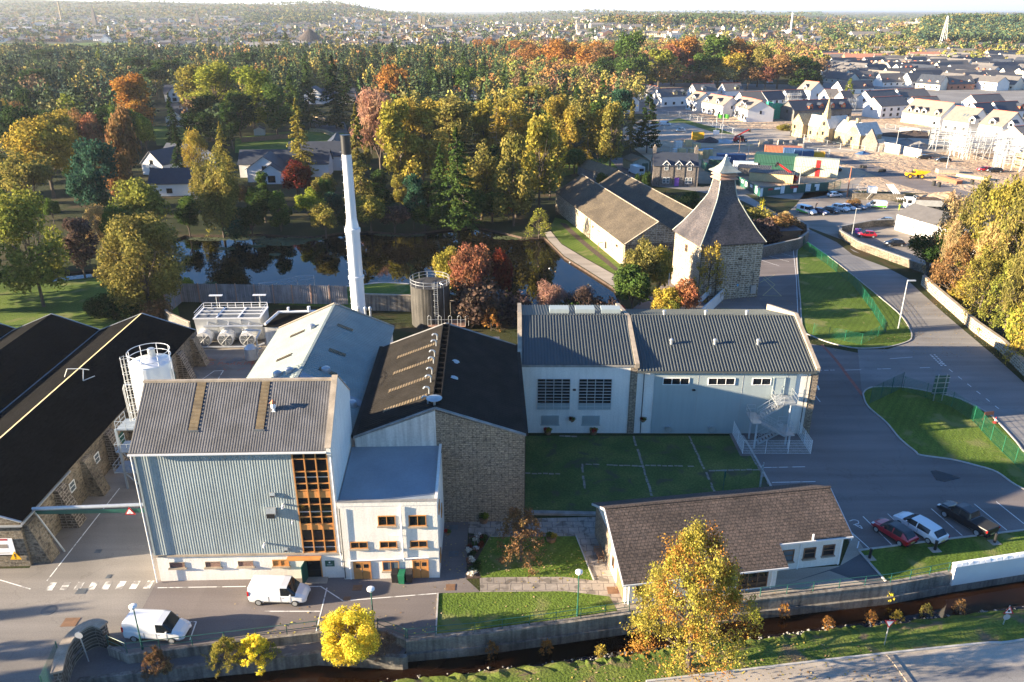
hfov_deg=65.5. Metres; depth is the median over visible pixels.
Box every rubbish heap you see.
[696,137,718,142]
[718,139,733,143]
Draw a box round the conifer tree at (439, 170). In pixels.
[426,142,453,228]
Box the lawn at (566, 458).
[524,436,768,510]
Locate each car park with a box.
[113,517,526,652]
[633,243,1023,547]
[789,191,932,264]
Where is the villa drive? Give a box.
[314,120,347,132]
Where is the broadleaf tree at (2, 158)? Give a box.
[0,152,6,165]
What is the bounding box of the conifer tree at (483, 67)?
[475,56,490,90]
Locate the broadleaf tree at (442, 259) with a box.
[431,245,457,291]
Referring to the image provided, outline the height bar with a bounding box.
[31,503,144,551]
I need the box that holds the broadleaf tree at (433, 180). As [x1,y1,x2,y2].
[430,166,442,190]
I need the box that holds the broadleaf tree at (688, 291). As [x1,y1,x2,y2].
[674,277,701,308]
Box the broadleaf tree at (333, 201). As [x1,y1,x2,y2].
[321,191,344,218]
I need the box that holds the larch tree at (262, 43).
[257,34,264,51]
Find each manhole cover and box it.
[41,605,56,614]
[60,617,80,626]
[75,588,87,593]
[232,357,241,360]
[343,596,350,600]
[352,585,362,590]
[446,584,454,590]
[449,525,457,529]
[607,587,618,593]
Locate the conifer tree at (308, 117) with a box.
[298,64,324,126]
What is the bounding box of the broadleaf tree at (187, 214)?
[172,204,199,236]
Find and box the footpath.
[468,517,626,610]
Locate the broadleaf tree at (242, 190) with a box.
[234,184,249,205]
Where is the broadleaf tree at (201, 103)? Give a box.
[189,93,227,140]
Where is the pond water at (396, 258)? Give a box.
[51,229,619,304]
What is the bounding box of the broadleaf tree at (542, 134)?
[519,113,558,208]
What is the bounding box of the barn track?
[560,223,617,269]
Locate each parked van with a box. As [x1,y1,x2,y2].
[121,608,191,642]
[246,574,310,606]
[659,121,670,125]
[796,203,816,214]
[866,200,887,208]
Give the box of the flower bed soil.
[466,535,489,578]
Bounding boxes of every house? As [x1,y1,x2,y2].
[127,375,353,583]
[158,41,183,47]
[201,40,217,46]
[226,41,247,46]
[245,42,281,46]
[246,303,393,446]
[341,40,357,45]
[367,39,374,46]
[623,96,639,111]
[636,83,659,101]
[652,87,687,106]
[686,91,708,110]
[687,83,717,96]
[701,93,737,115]
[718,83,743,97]
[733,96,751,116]
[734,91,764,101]
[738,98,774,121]
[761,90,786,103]
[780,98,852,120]
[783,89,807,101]
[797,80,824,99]
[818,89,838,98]
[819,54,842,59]
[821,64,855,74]
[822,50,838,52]
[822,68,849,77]
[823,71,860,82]
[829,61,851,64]
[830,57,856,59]
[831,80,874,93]
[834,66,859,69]
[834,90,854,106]
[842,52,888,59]
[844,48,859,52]
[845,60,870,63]
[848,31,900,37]
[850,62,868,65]
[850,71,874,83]
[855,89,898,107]
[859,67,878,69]
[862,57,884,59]
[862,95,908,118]
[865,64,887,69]
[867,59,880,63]
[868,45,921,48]
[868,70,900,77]
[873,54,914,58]
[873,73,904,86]
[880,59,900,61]
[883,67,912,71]
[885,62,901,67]
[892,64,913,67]
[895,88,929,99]
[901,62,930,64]
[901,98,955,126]
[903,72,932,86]
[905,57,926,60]
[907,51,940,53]
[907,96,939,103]
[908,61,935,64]
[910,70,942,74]
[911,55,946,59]
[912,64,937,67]
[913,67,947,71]
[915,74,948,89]
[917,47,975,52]
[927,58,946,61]
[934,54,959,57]
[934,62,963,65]
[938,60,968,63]
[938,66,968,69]
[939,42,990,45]
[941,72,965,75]
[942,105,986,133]
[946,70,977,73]
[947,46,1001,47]
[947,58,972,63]
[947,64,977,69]
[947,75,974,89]
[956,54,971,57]
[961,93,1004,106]
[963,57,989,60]
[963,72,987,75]
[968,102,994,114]
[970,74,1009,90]
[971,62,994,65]
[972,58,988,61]
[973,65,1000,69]
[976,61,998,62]
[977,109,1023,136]
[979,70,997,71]
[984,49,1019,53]
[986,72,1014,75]
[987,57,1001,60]
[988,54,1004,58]
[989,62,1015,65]
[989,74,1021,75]
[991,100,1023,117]
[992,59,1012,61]
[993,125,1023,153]
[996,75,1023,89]
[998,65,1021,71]
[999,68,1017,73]
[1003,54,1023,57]
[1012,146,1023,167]
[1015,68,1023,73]
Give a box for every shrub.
[82,293,106,318]
[98,289,120,319]
[116,301,141,319]
[139,297,172,319]
[140,645,171,680]
[159,659,173,674]
[180,277,193,283]
[202,636,245,677]
[223,215,250,239]
[233,634,274,675]
[260,643,284,665]
[318,603,382,667]
[368,630,405,662]
[450,277,508,326]
[467,555,475,562]
[469,549,476,556]
[471,564,479,571]
[473,559,481,565]
[498,288,532,326]
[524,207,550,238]
[542,146,567,167]
[556,298,585,304]
[590,296,616,304]
[596,172,608,183]
[634,173,643,181]
[641,171,651,185]
[669,194,691,202]
[682,198,702,209]
[683,191,699,201]
[746,207,775,220]
[754,217,782,244]
[766,213,799,227]
[776,123,790,130]
[790,221,805,233]
[845,198,861,206]
[928,257,954,287]
[947,281,971,304]
[1002,302,1023,346]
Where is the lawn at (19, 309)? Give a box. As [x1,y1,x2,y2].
[0,277,179,328]
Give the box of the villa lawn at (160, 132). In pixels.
[154,126,188,145]
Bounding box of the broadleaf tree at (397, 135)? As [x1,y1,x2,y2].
[374,94,423,189]
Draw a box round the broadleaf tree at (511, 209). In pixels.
[503,206,512,220]
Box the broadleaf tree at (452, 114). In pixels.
[432,95,477,152]
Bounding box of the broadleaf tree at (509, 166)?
[492,132,532,225]
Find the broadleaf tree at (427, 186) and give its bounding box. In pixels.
[418,180,434,206]
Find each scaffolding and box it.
[784,91,801,102]
[805,98,858,110]
[928,125,1010,150]
[946,131,1023,159]
[992,138,1023,171]
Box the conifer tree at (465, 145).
[460,96,472,149]
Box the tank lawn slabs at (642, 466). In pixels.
[525,435,767,495]
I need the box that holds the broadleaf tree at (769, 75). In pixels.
[759,65,779,88]
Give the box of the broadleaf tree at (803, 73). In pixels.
[788,55,817,86]
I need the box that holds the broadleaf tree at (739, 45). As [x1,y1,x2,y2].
[724,36,756,82]
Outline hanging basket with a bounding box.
[444,529,451,535]
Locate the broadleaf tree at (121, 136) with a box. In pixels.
[104,102,141,173]
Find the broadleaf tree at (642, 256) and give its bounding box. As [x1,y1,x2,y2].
[620,235,666,304]
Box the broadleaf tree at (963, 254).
[927,230,980,296]
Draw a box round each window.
[69,479,75,492]
[93,451,100,463]
[168,562,186,569]
[204,561,222,569]
[237,561,254,568]
[268,176,275,182]
[272,559,290,568]
[350,541,368,550]
[377,515,396,527]
[379,541,397,549]
[382,561,398,572]
[408,515,427,528]
[409,540,428,549]
[537,378,570,409]
[578,379,611,409]
[612,554,614,569]
[634,585,648,596]
[662,378,689,384]
[708,378,735,384]
[737,571,768,588]
[752,378,771,384]
[783,549,794,563]
[801,547,816,560]
[821,544,835,557]
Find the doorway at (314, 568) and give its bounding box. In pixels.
[307,560,322,576]
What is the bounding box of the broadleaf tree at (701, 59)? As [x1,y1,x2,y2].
[683,51,710,82]
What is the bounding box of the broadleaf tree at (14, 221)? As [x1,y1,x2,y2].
[0,184,72,306]
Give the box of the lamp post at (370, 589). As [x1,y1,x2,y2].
[367,586,374,627]
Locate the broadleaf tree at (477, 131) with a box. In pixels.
[472,113,491,145]
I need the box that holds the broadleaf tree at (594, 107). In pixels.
[589,99,606,125]
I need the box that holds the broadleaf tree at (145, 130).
[135,113,155,151]
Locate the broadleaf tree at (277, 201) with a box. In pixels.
[267,190,292,230]
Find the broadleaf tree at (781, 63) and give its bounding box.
[761,51,800,88]
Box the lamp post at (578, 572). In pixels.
[575,569,582,616]
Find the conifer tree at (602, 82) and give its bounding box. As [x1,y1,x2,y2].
[596,75,606,104]
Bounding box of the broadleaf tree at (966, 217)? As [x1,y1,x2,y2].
[927,175,1002,287]
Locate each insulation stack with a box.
[698,149,702,158]
[702,148,708,158]
[706,148,712,157]
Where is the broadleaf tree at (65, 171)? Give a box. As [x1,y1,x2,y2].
[61,161,78,178]
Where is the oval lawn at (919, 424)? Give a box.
[864,387,1023,487]
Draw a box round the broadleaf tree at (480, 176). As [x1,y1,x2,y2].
[458,139,499,219]
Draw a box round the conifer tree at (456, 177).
[431,127,482,231]
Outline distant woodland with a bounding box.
[0,36,831,142]
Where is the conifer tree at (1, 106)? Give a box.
[0,100,8,153]
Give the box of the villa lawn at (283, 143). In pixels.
[235,130,343,152]
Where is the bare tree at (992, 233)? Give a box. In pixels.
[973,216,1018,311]
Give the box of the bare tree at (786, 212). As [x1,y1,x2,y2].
[778,211,793,216]
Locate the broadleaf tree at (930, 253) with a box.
[906,231,945,275]
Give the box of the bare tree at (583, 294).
[560,284,596,304]
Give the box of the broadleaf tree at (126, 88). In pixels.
[109,72,155,143]
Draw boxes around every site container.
[708,156,730,165]
[716,153,745,162]
[733,160,757,169]
[737,164,771,175]
[749,168,795,183]
[754,151,798,170]
[764,145,801,152]
[783,147,802,152]
[793,149,813,156]
[794,156,839,177]
[814,151,824,157]
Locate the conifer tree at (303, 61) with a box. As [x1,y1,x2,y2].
[300,51,319,89]
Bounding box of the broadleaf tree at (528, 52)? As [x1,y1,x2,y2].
[517,43,548,62]
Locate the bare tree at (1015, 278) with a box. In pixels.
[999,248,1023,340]
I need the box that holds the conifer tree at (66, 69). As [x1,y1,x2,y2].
[60,65,74,95]
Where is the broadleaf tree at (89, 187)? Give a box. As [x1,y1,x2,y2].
[64,161,113,220]
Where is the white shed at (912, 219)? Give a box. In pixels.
[894,203,1012,251]
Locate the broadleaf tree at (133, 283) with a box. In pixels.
[92,211,190,313]
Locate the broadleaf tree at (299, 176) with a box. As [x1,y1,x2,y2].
[280,158,312,194]
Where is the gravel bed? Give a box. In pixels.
[70,639,405,681]
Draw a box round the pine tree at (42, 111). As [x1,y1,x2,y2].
[34,109,55,119]
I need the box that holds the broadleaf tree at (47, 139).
[0,115,82,197]
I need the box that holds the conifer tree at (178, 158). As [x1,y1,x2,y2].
[170,121,186,167]
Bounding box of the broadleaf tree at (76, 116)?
[68,107,82,150]
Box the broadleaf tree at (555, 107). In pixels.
[542,93,569,141]
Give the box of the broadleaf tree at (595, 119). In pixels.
[586,108,606,160]
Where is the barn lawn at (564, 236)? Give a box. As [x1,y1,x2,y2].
[550,217,621,272]
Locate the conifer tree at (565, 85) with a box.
[561,77,570,102]
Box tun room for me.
[351,322,527,521]
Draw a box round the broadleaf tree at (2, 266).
[0,245,4,283]
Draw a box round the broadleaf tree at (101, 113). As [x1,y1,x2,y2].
[93,105,113,136]
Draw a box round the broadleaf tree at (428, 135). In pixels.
[419,110,439,140]
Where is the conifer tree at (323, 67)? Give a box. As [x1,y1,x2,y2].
[314,51,336,86]
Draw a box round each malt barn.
[554,174,674,263]
[599,170,692,228]
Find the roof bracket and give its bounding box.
[64,368,94,380]
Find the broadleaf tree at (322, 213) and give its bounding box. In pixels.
[309,201,338,238]
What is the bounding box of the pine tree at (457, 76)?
[451,67,476,91]
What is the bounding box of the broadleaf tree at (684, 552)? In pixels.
[619,515,763,681]
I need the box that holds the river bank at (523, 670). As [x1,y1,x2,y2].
[381,609,1023,681]
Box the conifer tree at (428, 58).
[423,49,435,76]
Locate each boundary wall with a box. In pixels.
[762,214,808,257]
[838,219,931,275]
[921,275,1023,375]
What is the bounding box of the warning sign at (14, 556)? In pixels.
[10,552,20,559]
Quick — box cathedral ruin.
[418,16,452,27]
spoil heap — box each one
[882,130,943,138]
[893,138,914,144]
[903,141,933,149]
[915,192,968,199]
[943,197,1004,209]
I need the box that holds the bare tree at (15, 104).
[3,98,27,110]
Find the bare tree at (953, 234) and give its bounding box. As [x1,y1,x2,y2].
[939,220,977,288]
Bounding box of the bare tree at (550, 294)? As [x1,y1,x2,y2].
[534,279,567,304]
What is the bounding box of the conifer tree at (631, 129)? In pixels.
[622,99,638,151]
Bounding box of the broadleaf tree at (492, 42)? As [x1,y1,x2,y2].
[472,38,498,48]
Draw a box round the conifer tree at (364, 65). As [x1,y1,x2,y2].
[352,52,367,86]
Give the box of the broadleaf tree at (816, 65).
[807,61,823,80]
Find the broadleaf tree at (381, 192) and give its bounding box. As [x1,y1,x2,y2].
[361,181,395,205]
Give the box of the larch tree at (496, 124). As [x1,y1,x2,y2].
[485,91,504,156]
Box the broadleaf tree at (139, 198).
[108,176,171,219]
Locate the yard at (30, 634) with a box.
[0,330,266,681]
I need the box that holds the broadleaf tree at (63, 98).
[53,93,86,112]
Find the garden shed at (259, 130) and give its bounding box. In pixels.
[253,125,265,134]
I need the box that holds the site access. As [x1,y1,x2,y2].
[697,174,865,199]
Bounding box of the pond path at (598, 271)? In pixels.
[545,231,614,286]
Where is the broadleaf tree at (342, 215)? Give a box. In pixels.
[336,209,358,226]
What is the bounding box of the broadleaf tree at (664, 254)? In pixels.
[650,244,673,288]
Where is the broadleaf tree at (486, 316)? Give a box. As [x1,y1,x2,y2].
[481,307,501,331]
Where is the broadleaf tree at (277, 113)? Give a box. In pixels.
[260,81,293,134]
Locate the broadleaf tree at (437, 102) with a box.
[433,98,449,111]
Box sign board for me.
[932,374,950,400]
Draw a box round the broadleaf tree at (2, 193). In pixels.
[0,187,8,226]
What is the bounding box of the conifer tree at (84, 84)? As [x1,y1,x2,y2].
[83,82,90,112]
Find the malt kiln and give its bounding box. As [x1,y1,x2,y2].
[671,154,766,300]
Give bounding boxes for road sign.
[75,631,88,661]
[884,619,895,644]
[1003,605,1013,624]
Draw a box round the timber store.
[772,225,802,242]
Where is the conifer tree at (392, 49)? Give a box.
[387,42,396,61]
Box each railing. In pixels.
[106,620,317,652]
[377,618,405,638]
[406,601,629,638]
[760,562,950,594]
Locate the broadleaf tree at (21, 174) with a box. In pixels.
[0,149,56,202]
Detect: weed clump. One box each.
[484,640,499,659]
[538,638,553,654]
[594,644,607,657]
[749,610,762,623]
[778,604,790,617]
[822,615,835,630]
[863,610,877,625]
[890,609,904,623]
[919,603,933,619]
[952,599,967,615]
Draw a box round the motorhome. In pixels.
[628,164,644,175]
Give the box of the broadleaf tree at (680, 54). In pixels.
[662,43,688,84]
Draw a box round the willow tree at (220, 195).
[193,141,241,237]
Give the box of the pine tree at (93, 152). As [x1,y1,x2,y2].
[68,137,118,215]
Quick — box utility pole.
[846,166,851,196]
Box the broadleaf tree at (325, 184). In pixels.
[317,177,333,199]
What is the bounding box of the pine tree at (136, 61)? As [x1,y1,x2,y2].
[124,56,156,72]
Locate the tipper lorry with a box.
[903,195,943,209]
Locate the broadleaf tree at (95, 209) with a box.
[82,203,111,247]
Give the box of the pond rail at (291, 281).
[259,275,314,284]
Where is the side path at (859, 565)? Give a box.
[787,554,883,583]
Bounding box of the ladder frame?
[759,462,763,486]
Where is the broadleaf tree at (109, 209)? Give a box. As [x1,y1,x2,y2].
[97,204,126,235]
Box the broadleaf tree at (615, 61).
[612,52,648,73]
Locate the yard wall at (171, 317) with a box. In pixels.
[163,309,190,327]
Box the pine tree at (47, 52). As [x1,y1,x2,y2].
[29,49,60,58]
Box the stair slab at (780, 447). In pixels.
[729,433,817,455]
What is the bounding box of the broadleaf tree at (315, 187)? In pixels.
[311,172,336,194]
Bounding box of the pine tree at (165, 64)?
[151,58,184,83]
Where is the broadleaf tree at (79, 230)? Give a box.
[62,217,99,278]
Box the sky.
[60,0,1023,9]
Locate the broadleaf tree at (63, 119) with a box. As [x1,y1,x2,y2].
[32,108,77,141]
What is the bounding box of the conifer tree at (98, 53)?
[94,47,105,58]
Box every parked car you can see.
[814,207,829,214]
[824,206,839,213]
[827,191,842,197]
[831,203,849,211]
[842,203,855,210]
[851,202,866,209]
[856,230,876,237]
[871,518,918,546]
[883,238,905,246]
[893,511,949,544]
[915,154,931,158]
[934,157,951,161]
[976,166,990,171]
[985,167,1003,172]
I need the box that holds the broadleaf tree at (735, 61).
[717,52,750,82]
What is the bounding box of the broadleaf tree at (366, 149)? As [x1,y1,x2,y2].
[362,143,372,168]
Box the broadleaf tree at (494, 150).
[488,145,500,170]
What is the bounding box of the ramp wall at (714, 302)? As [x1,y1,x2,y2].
[701,289,723,308]
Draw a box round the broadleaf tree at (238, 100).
[225,91,256,137]
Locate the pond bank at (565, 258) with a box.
[54,227,620,303]
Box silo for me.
[112,343,174,488]
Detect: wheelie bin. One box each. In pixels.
[391,568,397,582]
[397,569,405,583]
[405,568,412,582]
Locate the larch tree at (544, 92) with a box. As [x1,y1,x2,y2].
[539,87,547,115]
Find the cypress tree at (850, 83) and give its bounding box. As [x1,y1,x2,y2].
[845,78,853,95]
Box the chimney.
[340,134,364,313]
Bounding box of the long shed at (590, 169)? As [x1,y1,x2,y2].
[578,159,628,180]
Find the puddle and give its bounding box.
[931,470,959,481]
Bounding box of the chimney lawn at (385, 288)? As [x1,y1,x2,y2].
[279,283,410,307]
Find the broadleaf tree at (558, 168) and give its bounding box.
[541,131,568,199]
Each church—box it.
[91,4,103,27]
[195,10,210,26]
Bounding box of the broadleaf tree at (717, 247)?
[692,240,728,302]
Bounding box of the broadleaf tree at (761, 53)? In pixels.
[748,44,773,86]
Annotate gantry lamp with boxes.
[209,294,222,306]
[252,294,265,306]
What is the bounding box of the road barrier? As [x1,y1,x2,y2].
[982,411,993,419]
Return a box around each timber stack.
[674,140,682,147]
[677,148,685,152]
[684,139,692,146]
[688,148,694,152]
[693,143,700,147]
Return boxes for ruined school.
[790,93,881,148]
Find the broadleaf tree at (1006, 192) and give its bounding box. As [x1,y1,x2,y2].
[954,171,1023,310]
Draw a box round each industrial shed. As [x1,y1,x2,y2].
[334,31,382,35]
[411,31,479,33]
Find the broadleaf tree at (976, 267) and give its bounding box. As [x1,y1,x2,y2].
[951,241,1009,321]
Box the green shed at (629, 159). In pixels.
[622,153,650,170]
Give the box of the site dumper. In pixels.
[905,169,930,178]
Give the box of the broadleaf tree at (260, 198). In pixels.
[248,188,275,222]
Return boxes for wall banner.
[0,538,15,554]
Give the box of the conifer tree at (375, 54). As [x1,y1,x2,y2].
[370,45,385,70]
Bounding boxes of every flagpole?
[713,114,722,134]
[721,114,728,137]
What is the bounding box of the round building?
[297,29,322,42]
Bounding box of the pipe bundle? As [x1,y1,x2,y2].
[936,176,962,183]
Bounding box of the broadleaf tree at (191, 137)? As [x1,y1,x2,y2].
[180,126,211,167]
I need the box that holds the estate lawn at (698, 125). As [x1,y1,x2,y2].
[668,118,732,133]
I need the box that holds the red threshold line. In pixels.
[821,345,862,395]
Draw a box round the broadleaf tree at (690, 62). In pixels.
[685,58,698,85]
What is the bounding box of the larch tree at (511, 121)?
[500,101,517,157]
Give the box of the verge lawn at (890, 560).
[861,531,1023,580]
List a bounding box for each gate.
[39,641,57,681]
[827,180,840,190]
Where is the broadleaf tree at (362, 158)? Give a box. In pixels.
[359,152,366,170]
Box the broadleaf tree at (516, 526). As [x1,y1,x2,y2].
[495,506,546,576]
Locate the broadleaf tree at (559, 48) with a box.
[541,38,581,63]
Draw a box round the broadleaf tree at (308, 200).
[293,186,326,225]
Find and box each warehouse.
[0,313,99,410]
[0,313,209,566]
[0,323,15,337]
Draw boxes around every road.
[627,116,994,152]
[656,641,1023,681]
[657,186,1023,444]
[825,153,1008,213]
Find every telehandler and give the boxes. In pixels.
[733,128,750,142]
[774,162,798,182]
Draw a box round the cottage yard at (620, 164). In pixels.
[611,158,635,177]
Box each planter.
[478,512,489,523]
[544,427,552,434]
[545,531,556,542]
[590,427,598,434]
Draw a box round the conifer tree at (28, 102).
[23,90,33,116]
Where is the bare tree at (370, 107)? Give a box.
[349,85,392,169]
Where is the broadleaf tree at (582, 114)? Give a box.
[570,98,594,146]
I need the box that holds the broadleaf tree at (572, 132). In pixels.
[561,103,582,169]
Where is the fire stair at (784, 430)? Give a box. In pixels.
[746,388,798,448]
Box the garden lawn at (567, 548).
[477,536,592,579]
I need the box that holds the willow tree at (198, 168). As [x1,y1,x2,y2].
[188,159,210,202]
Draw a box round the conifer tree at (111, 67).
[103,60,122,79]
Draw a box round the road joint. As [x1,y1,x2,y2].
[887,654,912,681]
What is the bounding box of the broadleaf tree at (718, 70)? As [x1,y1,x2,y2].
[706,65,734,88]
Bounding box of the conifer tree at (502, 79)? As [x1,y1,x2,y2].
[500,64,511,89]
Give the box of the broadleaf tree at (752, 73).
[737,65,763,88]
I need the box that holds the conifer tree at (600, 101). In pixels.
[588,90,603,149]
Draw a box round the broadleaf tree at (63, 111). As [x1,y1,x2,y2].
[43,109,70,117]
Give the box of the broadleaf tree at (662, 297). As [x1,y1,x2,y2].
[650,286,681,308]
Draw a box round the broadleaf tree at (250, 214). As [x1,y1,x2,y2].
[233,204,267,236]
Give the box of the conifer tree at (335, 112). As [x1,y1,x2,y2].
[316,55,353,128]
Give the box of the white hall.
[517,303,639,433]
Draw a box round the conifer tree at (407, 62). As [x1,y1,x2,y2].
[403,52,412,67]
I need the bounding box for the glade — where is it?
[562,157,621,175]
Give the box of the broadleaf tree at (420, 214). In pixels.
[408,204,438,231]
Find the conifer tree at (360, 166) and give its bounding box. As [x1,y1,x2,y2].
[342,103,376,221]
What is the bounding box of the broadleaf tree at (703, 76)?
[693,69,718,82]
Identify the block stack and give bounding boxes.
[758,139,764,146]
[762,142,768,149]
[776,139,783,144]
[792,140,798,145]
[796,138,802,143]
[899,127,918,130]
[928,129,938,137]
[935,168,959,173]
[956,173,990,179]
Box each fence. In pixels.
[163,283,347,310]
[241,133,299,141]
[665,110,736,134]
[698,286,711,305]
[733,421,812,453]
[794,133,918,151]
[804,241,886,331]
[813,322,887,343]
[855,195,898,203]
[870,372,904,402]
[902,376,1023,471]
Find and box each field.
[0,43,133,45]
[768,11,825,16]
[857,18,901,19]
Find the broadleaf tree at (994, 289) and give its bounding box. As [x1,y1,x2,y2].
[976,261,1023,347]
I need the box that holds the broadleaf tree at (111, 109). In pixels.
[100,104,138,134]
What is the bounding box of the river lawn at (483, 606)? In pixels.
[437,591,616,633]
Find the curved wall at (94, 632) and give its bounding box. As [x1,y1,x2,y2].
[50,618,109,681]
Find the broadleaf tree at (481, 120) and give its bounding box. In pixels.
[471,97,497,152]
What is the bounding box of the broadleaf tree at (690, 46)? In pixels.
[664,35,703,81]
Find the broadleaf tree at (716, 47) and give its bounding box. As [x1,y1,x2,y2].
[701,33,732,82]
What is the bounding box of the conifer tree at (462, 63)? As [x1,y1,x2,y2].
[456,51,476,86]
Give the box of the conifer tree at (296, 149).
[285,98,318,173]
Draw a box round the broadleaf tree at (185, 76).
[173,63,202,109]
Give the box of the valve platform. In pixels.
[427,315,468,326]
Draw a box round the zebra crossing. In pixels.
[46,581,153,589]
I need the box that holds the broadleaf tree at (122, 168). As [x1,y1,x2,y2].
[99,143,133,195]
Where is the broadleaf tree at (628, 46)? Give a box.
[613,29,650,78]
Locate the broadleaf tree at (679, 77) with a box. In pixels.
[670,66,685,86]
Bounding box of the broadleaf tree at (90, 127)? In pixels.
[79,111,103,142]
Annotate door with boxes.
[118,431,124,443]
[301,561,307,583]
[353,561,371,578]
[412,559,428,577]
[616,566,623,598]
[642,163,647,170]
[674,178,678,185]
[772,377,785,394]
[815,169,819,176]
[816,160,820,167]
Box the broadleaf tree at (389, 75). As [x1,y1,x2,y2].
[376,63,410,97]
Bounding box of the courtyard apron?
[203,344,260,349]
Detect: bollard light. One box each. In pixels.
[865,548,875,560]
[928,540,941,552]
[987,533,1001,544]
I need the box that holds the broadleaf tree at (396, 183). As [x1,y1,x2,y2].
[390,173,407,202]
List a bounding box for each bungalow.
[616,75,653,84]
[711,78,732,81]
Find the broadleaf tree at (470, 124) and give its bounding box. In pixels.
[435,112,475,136]
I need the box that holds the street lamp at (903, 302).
[898,280,915,328]
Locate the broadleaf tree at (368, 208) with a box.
[355,194,390,232]
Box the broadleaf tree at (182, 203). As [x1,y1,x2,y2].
[177,195,199,211]
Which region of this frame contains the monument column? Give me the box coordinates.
[57,2,62,21]
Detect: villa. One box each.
[139,143,215,174]
[147,167,218,198]
[163,85,182,101]
[164,103,189,126]
[237,149,333,183]
[288,141,342,170]
[304,85,356,103]
[328,132,339,140]
[446,87,476,99]
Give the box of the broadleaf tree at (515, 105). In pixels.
[492,102,525,137]
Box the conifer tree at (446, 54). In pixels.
[438,43,450,64]
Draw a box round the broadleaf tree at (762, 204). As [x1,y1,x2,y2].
[757,198,765,212]
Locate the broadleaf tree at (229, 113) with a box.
[218,102,240,149]
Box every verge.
[477,615,1023,681]
[836,239,918,277]
[909,278,1023,381]
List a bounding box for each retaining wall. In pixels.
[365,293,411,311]
[450,300,479,315]
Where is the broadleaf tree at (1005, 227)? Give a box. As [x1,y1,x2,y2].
[975,188,1023,324]
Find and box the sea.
[547,10,1023,11]
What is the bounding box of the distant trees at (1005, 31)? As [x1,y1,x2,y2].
[0,0,1023,59]
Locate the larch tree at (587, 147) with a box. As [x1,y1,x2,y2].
[581,97,595,160]
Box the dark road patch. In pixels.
[864,666,1023,681]
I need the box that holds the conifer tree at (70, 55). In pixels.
[63,51,77,75]
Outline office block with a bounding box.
[336,444,443,579]
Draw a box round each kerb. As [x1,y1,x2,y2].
[347,282,408,286]
[435,593,438,633]
[526,510,595,515]
[576,535,593,580]
[646,638,1023,681]
[742,435,771,485]
[796,242,912,348]
[858,529,1023,550]
[858,550,886,580]
[862,393,1023,489]
[863,386,1023,451]
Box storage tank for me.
[410,271,450,329]
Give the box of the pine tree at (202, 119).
[177,112,216,135]
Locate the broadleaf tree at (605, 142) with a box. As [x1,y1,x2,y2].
[593,100,623,165]
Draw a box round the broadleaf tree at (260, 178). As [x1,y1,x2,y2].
[254,171,267,189]
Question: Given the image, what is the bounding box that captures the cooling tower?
[193,302,268,347]
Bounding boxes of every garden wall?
[309,128,334,135]
[313,116,343,128]
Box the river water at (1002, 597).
[176,581,1023,681]
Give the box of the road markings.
[0,250,1023,639]
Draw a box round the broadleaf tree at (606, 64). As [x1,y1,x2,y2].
[593,56,614,75]
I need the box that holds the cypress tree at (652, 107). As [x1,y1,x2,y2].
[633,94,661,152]
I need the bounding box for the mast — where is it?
[790,13,793,31]
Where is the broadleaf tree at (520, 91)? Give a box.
[504,84,554,111]
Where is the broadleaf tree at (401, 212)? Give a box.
[379,205,412,232]
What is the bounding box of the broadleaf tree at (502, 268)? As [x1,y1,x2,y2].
[490,246,512,297]
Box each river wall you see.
[76,650,407,681]
[406,570,1023,661]
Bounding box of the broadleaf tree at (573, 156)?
[562,148,586,173]
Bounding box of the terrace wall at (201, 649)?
[107,628,405,663]
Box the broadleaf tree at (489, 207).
[481,191,509,222]
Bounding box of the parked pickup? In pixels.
[937,500,1000,537]
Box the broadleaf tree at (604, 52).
[589,41,618,63]
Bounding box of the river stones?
[387,606,1023,680]
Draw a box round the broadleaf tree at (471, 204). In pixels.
[457,185,487,223]
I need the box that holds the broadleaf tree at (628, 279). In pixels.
[611,263,652,308]
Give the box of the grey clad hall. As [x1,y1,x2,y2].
[625,304,819,433]
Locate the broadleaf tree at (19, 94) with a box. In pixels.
[9,86,44,109]
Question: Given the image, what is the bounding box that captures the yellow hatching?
[722,275,776,308]
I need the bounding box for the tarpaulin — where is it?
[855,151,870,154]
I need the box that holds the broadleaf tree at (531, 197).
[493,185,535,217]
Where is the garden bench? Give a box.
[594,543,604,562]
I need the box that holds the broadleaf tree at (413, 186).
[402,173,426,229]
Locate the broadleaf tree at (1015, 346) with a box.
[996,300,1023,363]
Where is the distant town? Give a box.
[0,8,920,46]
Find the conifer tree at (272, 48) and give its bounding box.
[265,43,275,66]
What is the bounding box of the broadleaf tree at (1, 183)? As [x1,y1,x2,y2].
[0,174,7,192]
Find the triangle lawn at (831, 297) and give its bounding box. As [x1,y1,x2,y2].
[797,243,910,347]
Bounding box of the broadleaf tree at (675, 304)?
[662,296,683,308]
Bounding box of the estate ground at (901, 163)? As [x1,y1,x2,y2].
[621,114,1023,196]
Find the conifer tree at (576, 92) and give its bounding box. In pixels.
[572,84,585,133]
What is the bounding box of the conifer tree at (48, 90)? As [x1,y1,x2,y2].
[42,82,59,102]
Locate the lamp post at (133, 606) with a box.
[129,603,143,649]
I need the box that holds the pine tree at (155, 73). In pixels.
[138,67,168,98]
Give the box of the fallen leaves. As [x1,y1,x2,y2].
[207,299,1001,681]
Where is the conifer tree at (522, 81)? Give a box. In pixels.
[517,69,526,86]
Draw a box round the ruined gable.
[861,129,922,156]
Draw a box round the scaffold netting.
[767,99,798,118]
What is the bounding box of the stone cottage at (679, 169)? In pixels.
[650,144,698,186]
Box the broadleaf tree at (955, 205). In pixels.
[919,189,979,274]
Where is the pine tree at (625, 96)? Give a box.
[611,87,635,143]
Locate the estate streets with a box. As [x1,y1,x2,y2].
[624,82,1023,113]

